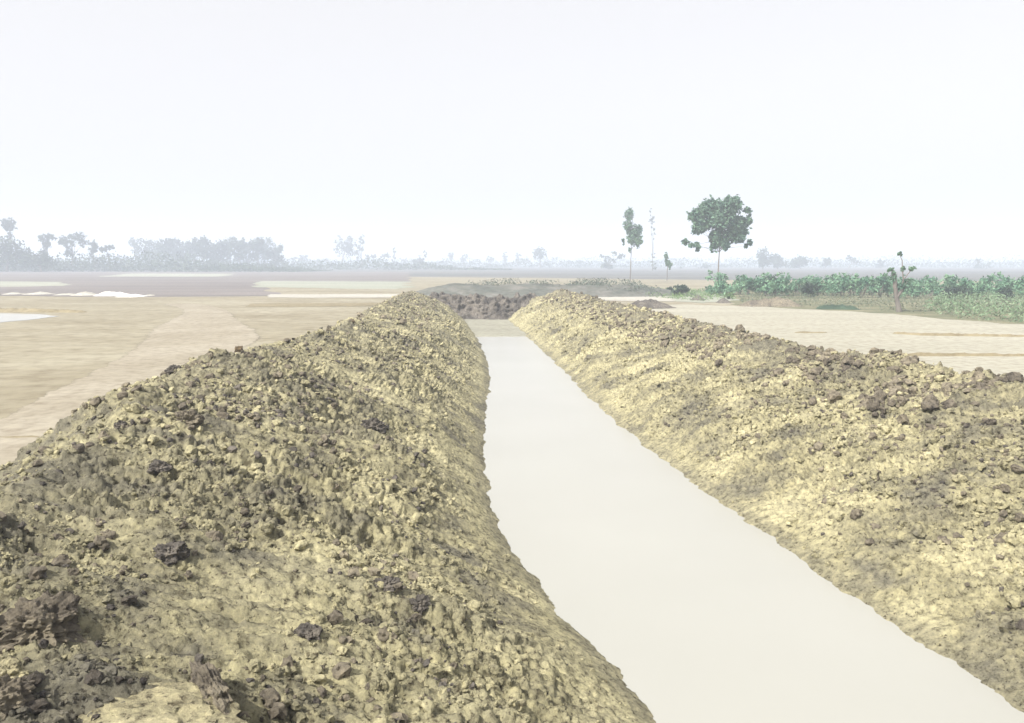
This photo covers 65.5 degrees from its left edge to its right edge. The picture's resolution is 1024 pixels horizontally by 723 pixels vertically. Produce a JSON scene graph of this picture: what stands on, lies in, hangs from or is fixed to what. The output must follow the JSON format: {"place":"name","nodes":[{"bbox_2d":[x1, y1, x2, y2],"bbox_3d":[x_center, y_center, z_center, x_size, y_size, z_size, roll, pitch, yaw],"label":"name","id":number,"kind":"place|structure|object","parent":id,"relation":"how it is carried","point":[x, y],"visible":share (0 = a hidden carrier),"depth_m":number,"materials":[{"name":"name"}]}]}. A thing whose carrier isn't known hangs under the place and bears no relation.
{"place":"outdoors","nodes":[
{"label":"outdoors","id":0,"kind":"place"},
{"bbox_2d":[0,313,55,321],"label":"pond","id":1,"kind":"structure","parent":0,"point":[6,317],"depth_m":49.29,"materials":[{"name":"liquid"}]},
{"bbox_2d":[0,281,70,286],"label":"field","id":2,"kind":"structure","parent":0,"point":[11,284],"depth_m":122.67,"materials":[{"name":"soil"}]},
{"bbox_2d":[0,303,260,465],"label":"dirt track","id":3,"kind":"structure","parent":0,"point":[195,330],"depth_m":26.27,"materials":[{"name":"soil"}]},
{"bbox_2d":[100,273,232,276],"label":"field","id":4,"kind":"structure","parent":0,"point":[171,275],"depth_m":211.03,"materials":[{"name":"soil"}]},
{"bbox_2d":[0,272,411,296],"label":"field","id":5,"kind":"structure","parent":0,"point":[238,284],"depth_m":142.75,"materials":[{"name":"soil"}]},
{"bbox_2d":[17,248,56,271],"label":"distant tree","id":6,"kind":"object","parent":5,"relation":"on","point":[43,259],"visible":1,"depth_m":286.69,"materials":[{"name":"grey plant"}]},
{"bbox_2d":[94,291,127,295],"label":"sand heap","id":7,"kind":"object","parent":5,"relation":"on","point":[109,293],"visible":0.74,"depth_m":80.58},
{"bbox_2d":[245,303,378,306],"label":"field","id":8,"kind":"structure","parent":0,"point":[306,304],"depth_m":63.55,"materials":[{"name":"soil"}]},
{"bbox_2d":[0,290,655,722],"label":"canal bank","id":9,"kind":"structure","parent":0,"point":[212,624],"depth_m":7.40,"materials":[{"name":"soil"}]},
{"bbox_2d":[0,657,28,677],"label":"clay slab","id":10,"kind":"structure","parent":9,"relation":"on","point":[12,667],"depth_m":4.39,"materials":[{"name":"soil"}]},
{"bbox_2d":[0,674,35,719],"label":"earth clod","id":11,"kind":"object","parent":9,"relation":"on","point":[15,693],"visible":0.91,"depth_m":4.08,"materials":[{"name":"brown soil"}]},
{"bbox_2d":[0,590,87,647],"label":"earth clod","id":12,"kind":"object","parent":9,"relation":"on","point":[47,615],"visible":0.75,"depth_m":4.95,"materials":[{"name":"brown soil"}]},
{"bbox_2d":[147,459,172,473],"bbox_3d":[-3.569,1.072,8.081,0.249,0.166,0.239,0,7,0],"label":"earth clod","id":13,"kind":"object","parent":9,"relation":"on","point":[156,466],"visible":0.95,"depth_m":8.01,"materials":[{"name":"soil"}]},
{"bbox_2d":[78,681,246,722],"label":"clay slab","id":14,"kind":"structure","parent":9,"relation":"on","point":[153,705],"depth_m":4.25,"materials":[{"name":"soil"}]},
{"bbox_2d":[152,540,190,565],"bbox_3d":[-2.774,1.568,6.466,0.268,0.212,0.267,4,8,29],"label":"earth clod","id":15,"kind":"object","parent":9,"relation":"on","point":[170,553],"visible":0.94,"depth_m":6.40,"materials":[{"name":"soil"}]},
{"bbox_2d":[164,364,181,374],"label":"earth clod","id":16,"kind":"object","parent":9,"relation":"on","point":[169,370],"visible":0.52,"depth_m":12.92,"materials":[{"name":"soil"}]},
{"bbox_2d":[175,409,204,425],"bbox_3d":[-3.986,0.732,9.828,0.335,0.305,0.289,0,7,0],"label":"earth clod","id":17,"kind":"object","parent":9,"relation":"on","point":[191,417],"visible":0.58,"depth_m":9.76,"materials":[{"name":"brown soil"}]},
{"bbox_2d":[189,660,238,714],"bbox_3d":[-1.723,1.933,4.574,0.233,0.325,0.754,-5,9,-34],"label":"rock","id":18,"kind":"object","parent":9,"relation":"on","point":[205,678],"depth_m":4.51,"materials":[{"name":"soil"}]},
{"bbox_2d":[294,622,322,640],"bbox_3d":[-1.439,1.922,5.615,0.208,0.158,0.218,0,7,0],"label":"earth clod","id":19,"kind":"object","parent":9,"relation":"on","point":[308,631],"visible":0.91,"depth_m":5.56,"materials":[{"name":"soil"}]},
{"bbox_2d":[360,418,387,433],"bbox_3d":[-2.362,1.104,13.530,0.520,0.343,0.391,-4,8,-28],"label":"earth clod","id":20,"kind":"object","parent":9,"relation":"on","point":[376,424],"visible":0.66,"depth_m":13.43,"materials":[{"name":"soil"}]},
{"bbox_2d":[373,576,402,591],"bbox_3d":[-1.131,1.992,7.092,0.334,0.151,0.184,0,7,0],"label":"earth clod","id":21,"kind":"object","parent":9,"relation":"on","point":[388,581],"visible":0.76,"depth_m":7.07,"materials":[{"name":"soil"}]},
{"bbox_2d":[409,594,430,614],"bbox_3d":[-0.817,2.144,7.027,0.172,0.171,0.193,5,9,36],"label":"earth clod","id":22,"kind":"object","parent":9,"relation":"on","point":[420,602],"visible":0.97,"depth_m":6.98,"materials":[{"name":"soil"}]},
{"bbox_2d":[252,281,413,288],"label":"field","id":23,"kind":"structure","parent":0,"point":[349,284],"depth_m":122.67,"materials":[{"name":"soil"}]},
{"bbox_2d":[268,294,397,297],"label":"field","id":24,"kind":"structure","parent":0,"point":[331,295],"depth_m":81.05,"materials":[{"name":"soil"}]},
{"bbox_2d":[0,277,994,418],"bbox_3d":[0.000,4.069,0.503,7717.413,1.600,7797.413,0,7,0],"label":"ground","id":25,"kind":"structure","parent":0,"point":[41,357],"depth_m":44.51,"materials":[{"name":"soil"}]},
{"bbox_2d":[0,308,85,312],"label":"pond bank","id":26,"kind":"structure","parent":25,"relation":"on","point":[38,310],"depth_m":53.83,"materials":[{"name":"soil"}]},
{"bbox_2d":[430,291,537,319],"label":"cross bank","id":27,"kind":"structure","parent":25,"relation":"on","point":[478,306],"depth_m":57.30,"materials":[{"name":"soil"}]},
{"bbox_2d":[621,207,643,282],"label":"slim tree","id":28,"kind":"object","parent":25,"relation":"on","point":[634,236],"visible":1,"depth_m":133.01,"materials":[{"name":"green plant"}]},
{"bbox_2d":[663,252,672,280],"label":"slim tree","id":29,"kind":"object","parent":25,"relation":"on","point":[668,264],"visible":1,"depth_m":148.72,"materials":[{"name":"green plant"}]},
{"bbox_2d":[680,194,752,273],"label":"broad tree","id":30,"kind":"object","parent":25,"relation":"on","point":[720,216],"visible":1,"depth_m":98.25,"materials":[{"name":"green plant"}]},
{"bbox_2d":[0,264,1023,280],"bbox_3d":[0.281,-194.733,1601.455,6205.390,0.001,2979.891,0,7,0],"label":"scrubland","id":31,"kind":"structure","parent":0,"point":[696,273],"depth_m":311.13,"materials":[{"name":"plant"}]},
{"bbox_2d":[0,217,17,269],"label":"distant tree","id":32,"kind":"object","parent":31,"relation":"on","point":[7,225],"visible":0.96,"depth_m":324.28,"materials":[{"name":"grey plant"}]},
{"bbox_2d":[0,233,39,271],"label":"distant tree","id":33,"kind":"object","parent":31,"relation":"on","point":[7,251],"visible":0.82,"depth_m":295.53,"materials":[{"name":"grey plant"}]},
{"bbox_2d":[37,233,57,269],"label":"distant tree","id":34,"kind":"object","parent":31,"relation":"on","point":[46,244],"visible":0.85,"depth_m":326.09,"materials":[{"name":"grey plant"}]},
{"bbox_2d":[57,231,89,270],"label":"distant tree","id":35,"kind":"object","parent":31,"relation":"on","point":[75,236],"visible":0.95,"depth_m":325.83,"materials":[{"name":"grey plant"}]},
{"bbox_2d":[87,239,98,270],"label":"distant tree","id":36,"kind":"object","parent":31,"relation":"on","point":[94,247],"visible":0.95,"depth_m":326.77,"materials":[{"name":"grey plant"}]},
{"bbox_2d":[133,238,152,260],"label":"distant tree","id":37,"kind":"object","parent":31,"relation":"on","point":[149,242],"visible":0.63,"depth_m":436.72,"materials":[{"name":"grey plant"}]},
{"bbox_2d":[147,240,162,262],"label":"distant tree","id":38,"kind":"object","parent":31,"relation":"on","point":[154,245],"visible":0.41,"depth_m":428.40,"materials":[{"name":"grey plant"}]},
{"bbox_2d":[154,238,174,267],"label":"distant tree","id":39,"kind":"object","parent":31,"relation":"on","point":[166,245],"visible":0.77,"depth_m":410.13,"materials":[{"name":"grey plant"}]},
{"bbox_2d":[169,238,182,261],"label":"distant tree","id":40,"kind":"object","parent":31,"relation":"on","point":[176,242],"visible":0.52,"depth_m":432.26,"materials":[{"name":"grey plant"}]},
{"bbox_2d":[173,241,188,261],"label":"distant tree","id":41,"kind":"object","parent":31,"relation":"on","point":[181,249],"visible":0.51,"depth_m":428.96,"materials":[{"name":"grey plant"}]},
{"bbox_2d":[184,237,200,260],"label":"distant tree","id":42,"kind":"object","parent":31,"relation":"on","point":[189,246],"visible":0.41,"depth_m":417.15,"materials":[{"name":"grey plant"}]},
{"bbox_2d":[192,235,210,264],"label":"distant tree","id":43,"kind":"object","parent":31,"relation":"on","point":[204,241],"visible":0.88,"depth_m":394.94,"materials":[{"name":"grey plant"}]},
{"bbox_2d":[200,244,219,264],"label":"distant tree","id":44,"kind":"object","parent":31,"relation":"on","point":[211,253],"visible":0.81,"depth_m":394.19,"materials":[{"name":"grey plant"}]},
{"bbox_2d":[210,239,228,262],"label":"distant tree","id":45,"kind":"object","parent":31,"relation":"on","point":[221,248],"visible":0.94,"depth_m":396.54,"materials":[{"name":"grey plant"}]},
{"bbox_2d":[218,236,237,266],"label":"distant tree","id":46,"kind":"object","parent":31,"relation":"on","point":[228,250],"visible":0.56,"depth_m":409.09,"materials":[{"name":"grey plant"}]},
{"bbox_2d":[228,237,247,269],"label":"distant tree","id":47,"kind":"object","parent":31,"relation":"on","point":[238,246],"visible":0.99,"depth_m":395.00,"materials":[{"name":"grey plant"}]},
{"bbox_2d":[239,242,253,262],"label":"distant tree","id":48,"kind":"object","parent":31,"relation":"on","point":[244,254],"visible":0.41,"depth_m":438.04,"materials":[{"name":"grey plant"}]},
{"bbox_2d":[248,237,265,265],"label":"distant tree","id":49,"kind":"object","parent":31,"relation":"on","point":[257,242],"visible":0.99,"depth_m":398.51,"materials":[{"name":"grey plant"}]},
{"bbox_2d":[259,237,276,263],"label":"distant tree","id":50,"kind":"object","parent":31,"relation":"on","point":[268,244],"visible":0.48,"depth_m":438.46,"materials":[{"name":"grey plant"}]},
{"bbox_2d":[265,243,286,266],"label":"distant tree","id":51,"kind":"object","parent":31,"relation":"on","point":[275,253],"visible":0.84,"depth_m":406.84,"materials":[{"name":"grey plant"}]},
{"bbox_2d":[333,235,356,263],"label":"distant tree","id":52,"kind":"object","parent":31,"relation":"on","point":[348,245],"visible":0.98,"depth_m":515.09,"materials":[{"name":"grey plant"}]},
{"bbox_2d":[354,234,364,263],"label":"distant tree","id":53,"kind":"object","parent":31,"relation":"on","point":[359,248],"visible":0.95,"depth_m":534.76,"materials":[{"name":"grey plant"}]},
{"bbox_2d":[0,250,1023,271],"bbox_3d":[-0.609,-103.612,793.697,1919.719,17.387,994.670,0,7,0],"label":"distant woodland","id":54,"kind":"object","parent":31,"relation":"on","point":[102,263],"visible":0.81,"depth_m":446.74,"materials":[{"name":"plant"}]},
{"bbox_2d":[532,246,546,267],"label":"distant tree","id":55,"kind":"object","parent":31,"relation":"on","point":[540,253],"visible":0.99,"depth_m":514.35,"materials":[{"name":"grey plant"}]},
{"bbox_2d":[599,251,624,268],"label":"distant tree","id":56,"kind":"object","parent":31,"relation":"on","point":[610,259],"visible":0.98,"depth_m":416.64,"materials":[{"name":"grey plant"}]},
{"bbox_2d":[648,208,656,270],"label":"slim tree","id":57,"kind":"object","parent":31,"relation":"on","point":[651,219],"visible":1,"depth_m":326.67,"materials":[{"name":"grey plant"}]},
{"bbox_2d":[756,246,776,268],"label":"distant tree","id":58,"kind":"object","parent":31,"relation":"on","point":[763,260],"visible":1,"depth_m":425.76,"materials":[{"name":"grey plant"}]},
{"bbox_2d":[771,253,786,268],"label":"distant tree","id":59,"kind":"object","parent":31,"relation":"on","point":[778,263],"visible":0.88,"depth_m":435.54,"materials":[{"name":"grey plant"}]},
{"bbox_2d":[784,254,810,268],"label":"distant tree","id":60,"kind":"object","parent":31,"relation":"on","point":[799,260],"visible":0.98,"depth_m":445.36,"materials":[{"name":"grey plant"}]},
{"bbox_2d":[0,0,1023,263],"label":"sky","id":61,"kind":"structure","parent":0,"point":[481,129],"materials":[{"name":"white"}]},
{"bbox_2d":[416,283,698,297],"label":"bank","id":62,"kind":"structure","parent":0,"point":[508,290],"depth_m":78.51,"materials":[{"name":"soil"}]},
{"bbox_2d":[465,277,663,294],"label":"undergrowth","id":63,"kind":"object","parent":62,"relation":"on","point":[631,284],"visible":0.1,"depth_m":82.44,"materials":[{"name":"green plant"}]},
{"bbox_2d":[598,296,674,300],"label":"field","id":64,"kind":"structure","parent":0,"point":[659,298],"depth_m":74.11,"materials":[{"name":"soil"}]},
{"bbox_2d":[671,291,738,302],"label":"field","id":65,"kind":"structure","parent":0,"point":[714,299],"depth_m":72.17,"materials":[{"name":"soil"}]},
{"bbox_2d":[671,284,689,294],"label":"shrub","id":66,"kind":"object","parent":65,"relation":"on","point":[682,288],"visible":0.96,"depth_m":80.15,"materials":[{"name":"green plant"}]},
{"bbox_2d":[646,287,736,300],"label":"grass","id":67,"kind":"structure","parent":65,"relation":"on","point":[695,292],"depth_m":77.17,"materials":[{"name":"green plant"}]},
{"bbox_2d":[705,269,728,284],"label":"shrub","id":68,"kind":"object","parent":65,"relation":"on","point":[720,277],"visible":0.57,"depth_m":91.57,"materials":[{"name":"green plant"}]},
{"bbox_2d":[713,278,730,295],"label":"shrub","id":69,"kind":"object","parent":65,"relation":"on","point":[720,287],"visible":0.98,"depth_m":79.39,"materials":[{"name":"green plant"}]},
{"bbox_2d":[477,336,1023,722],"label":"canal water","id":70,"kind":"structure","parent":0,"point":[674,594],"depth_m":9.83,"materials":[{"name":"liquid"}]},
{"bbox_2d":[464,319,526,336],"bbox_3d":[-1.308,-2.174,50.112,3.718,0.135,14.428,-1,7,-6],"label":"silt bar","id":71,"kind":"object","parent":70,"relation":"on","point":[492,328],"visible":0.83,"depth_m":48.28,"materials":[{"name":"soil"}]},
{"bbox_2d":[508,289,1023,711],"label":"canal bank","id":72,"kind":"structure","parent":0,"point":[755,486],"depth_m":12.48,"materials":[{"name":"soil"}]},
{"bbox_2d":[0,288,1023,722],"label":"soil clods","id":73,"kind":"object","parent":72,"relation":"on","point":[1014,534],"visible":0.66,"depth_m":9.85,"materials":[{"name":"soil"}]},
{"bbox_2d":[651,304,1023,376],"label":"field","id":74,"kind":"structure","parent":0,"point":[863,332],"depth_m":38.55,"materials":[{"name":"soil"}]},
{"bbox_2d":[631,299,675,308],"bbox_3d":[10.292,-4.251,58.651,4.026,0.760,2.328,-3,8,-20],"label":"earth heap","id":75,"kind":"object","parent":74,"relation":"on","point":[652,304],"visible":0.72,"depth_m":57.99,"materials":[{"name":"soil"}]},
{"bbox_2d":[737,297,802,306],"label":"mud bank","id":76,"kind":"structure","parent":74,"relation":"on","point":[775,302],"depth_m":60.64,"materials":[{"name":"grey soil"}]},
{"bbox_2d":[816,304,859,309],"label":"grass patch","id":77,"kind":"structure","parent":74,"relation":"on","point":[839,307],"depth_m":56.80,"materials":[{"name":"green plant"}]},
{"bbox_2d":[892,332,1023,336],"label":"field bund","id":78,"kind":"structure","parent":74,"relation":"on","point":[959,334],"depth_m":36.17,"materials":[{"name":"soil"}]},
{"bbox_2d":[901,352,1023,355],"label":"field bund","id":79,"kind":"structure","parent":74,"relation":"on","point":[953,354],"depth_m":28.37,"materials":[{"name":"soil"}]},
{"bbox_2d":[728,290,1023,323],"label":"field","id":80,"kind":"structure","parent":0,"point":[916,312],"depth_m":59.27,"materials":[{"name":"plant"}]},
{"bbox_2d":[740,274,755,294],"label":"shrub","id":81,"kind":"object","parent":80,"relation":"on","point":[750,282],"visible":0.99,"depth_m":81.59,"materials":[{"name":"green plant"}]},
{"bbox_2d":[750,275,765,294],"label":"shrub","id":82,"kind":"object","parent":80,"relation":"on","point":[759,280],"visible":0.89,"depth_m":81.83,"materials":[{"name":"green plant"}]},
{"bbox_2d":[759,281,776,295],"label":"shrub","id":83,"kind":"object","parent":80,"relation":"on","point":[767,288],"visible":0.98,"depth_m":78.95,"materials":[{"name":"green plant"}]},
{"bbox_2d":[765,277,784,295],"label":"shrub","id":84,"kind":"object","parent":80,"relation":"on","point":[776,282],"visible":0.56,"depth_m":80.14,"materials":[{"name":"green plant"}]},
{"bbox_2d":[777,278,796,295],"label":"shrub","id":85,"kind":"object","parent":80,"relation":"on","point":[786,287],"visible":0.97,"depth_m":79.21,"materials":[{"name":"green plant"}]},
{"bbox_2d":[791,278,805,294],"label":"shrub","id":86,"kind":"object","parent":80,"relation":"on","point":[797,284],"visible":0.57,"depth_m":80.88,"materials":[{"name":"green plant"}]},
{"bbox_2d":[801,280,818,296],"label":"shrub","id":87,"kind":"object","parent":80,"relation":"on","point":[808,287],"visible":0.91,"depth_m":76.66,"materials":[{"name":"green plant"}]},
{"bbox_2d":[812,278,826,294],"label":"shrub","id":88,"kind":"object","parent":80,"relation":"on","point":[817,281],"visible":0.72,"depth_m":81.40,"materials":[{"name":"green plant"}]},
{"bbox_2d":[818,274,837,293],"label":"shrub","id":89,"kind":"object","parent":80,"relation":"on","point":[826,281],"visible":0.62,"depth_m":81.59,"materials":[{"name":"green plant"}]},
{"bbox_2d":[825,280,844,295],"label":"shrub","id":90,"kind":"object","parent":80,"relation":"on","point":[830,287],"visible":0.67,"depth_m":79.47,"materials":[{"name":"green plant"}]},
{"bbox_2d":[832,272,851,295],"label":"shrub","id":91,"kind":"object","parent":80,"relation":"on","point":[841,285],"visible":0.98,"depth_m":78.65,"materials":[{"name":"green plant"}]},
{"bbox_2d":[851,273,873,297],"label":"shrub","id":92,"kind":"object","parent":80,"relation":"on","point":[864,281],"visible":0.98,"depth_m":75.44,"materials":[{"name":"green plant"}]},
{"bbox_2d":[863,275,879,294],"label":"shrub","id":93,"kind":"object","parent":80,"relation":"on","point":[871,287],"visible":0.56,"depth_m":81.29,"materials":[{"name":"green plant"}]},
{"bbox_2d":[737,290,1023,320],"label":"weeds","id":94,"kind":"object","parent":80,"relation":"on","point":[840,300],"visible":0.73,"depth_m":65.36,"materials":[{"name":"green plant"}]},
{"bbox_2d":[873,272,891,295],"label":"shrub","id":95,"kind":"object","parent":80,"relation":"on","point":[883,280],"visible":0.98,"depth_m":76.46,"materials":[{"name":"green plant"}]},
{"bbox_2d":[887,280,910,297],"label":"shrub","id":96,"kind":"object","parent":80,"relation":"on","point":[904,292],"visible":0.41,"depth_m":74.74,"materials":[{"name":"green plant"}]},
{"bbox_2d":[887,251,916,311],"bbox_3d":[26.241,-5.207,53.801,1.950,4.505,0.703,0,7,0],"label":"pruned tree","id":97,"kind":"object","parent":80,"relation":"on","point":[896,286],"visible":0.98,"depth_m":53.72,"materials":[{"name":"grey plant"}]},
{"bbox_2d":[910,280,930,297],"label":"shrub","id":98,"kind":"object","parent":80,"relation":"on","point":[918,289],"visible":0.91,"depth_m":75.23,"materials":[{"name":"green plant"}]},
{"bbox_2d":[921,278,937,295],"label":"shrub","id":99,"kind":"object","parent":80,"relation":"on","point":[930,283],"visible":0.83,"depth_m":79.28,"materials":[{"name":"green plant"}]},
{"bbox_2d":[943,274,960,288],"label":"shrub","id":100,"kind":"object","parent":80,"relation":"on","point":[948,280],"visible":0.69,"depth_m":77.38,"materials":[{"name":"green plant"}]},
{"bbox_2d":[941,285,970,297],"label":"shrub","id":101,"kind":"object","parent":80,"relation":"on","point":[956,289],"visible":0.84,"depth_m":72.34,"materials":[{"name":"green plant"}]},
{"bbox_2d":[953,276,974,296],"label":"shrub","id":102,"kind":"object","parent":80,"relation":"on","point":[963,281],"visible":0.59,"depth_m":73.94,"materials":[{"name":"green plant"}]},
{"bbox_2d":[922,290,1023,321],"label":"tall weeds","id":103,"kind":"object","parent":80,"relation":"on","point":[991,295],"visible":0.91,"depth_m":55.32,"materials":[{"name":"green plant"}]},
{"bbox_2d":[972,282,991,297],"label":"shrub","id":104,"kind":"object","parent":80,"relation":"on","point":[979,289],"visible":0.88,"depth_m":72.87,"materials":[{"name":"green plant"}]},
{"bbox_2d":[980,274,998,295],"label":"shrub","id":105,"kind":"object","parent":80,"relation":"on","point":[990,278],"visible":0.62,"depth_m":78.93,"materials":[{"name":"green plant"}]},
{"bbox_2d":[989,281,1009,292],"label":"shrub","id":106,"kind":"object","parent":80,"relation":"on","point":[1001,286],"visible":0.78,"depth_m":75.53,"materials":[{"name":"green plant"}]},
{"bbox_2d":[995,287,1014,300],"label":"shrub","id":107,"kind":"object","parent":80,"relation":"on","point":[1008,291],"visible":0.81,"depth_m":69.81,"materials":[{"name":"green plant"}]},
{"bbox_2d":[998,275,1018,291],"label":"shrub","id":108,"kind":"object","parent":80,"relation":"on","point":[1011,282],"visible":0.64,"depth_m":76.43,"materials":[{"name":"green plant"}]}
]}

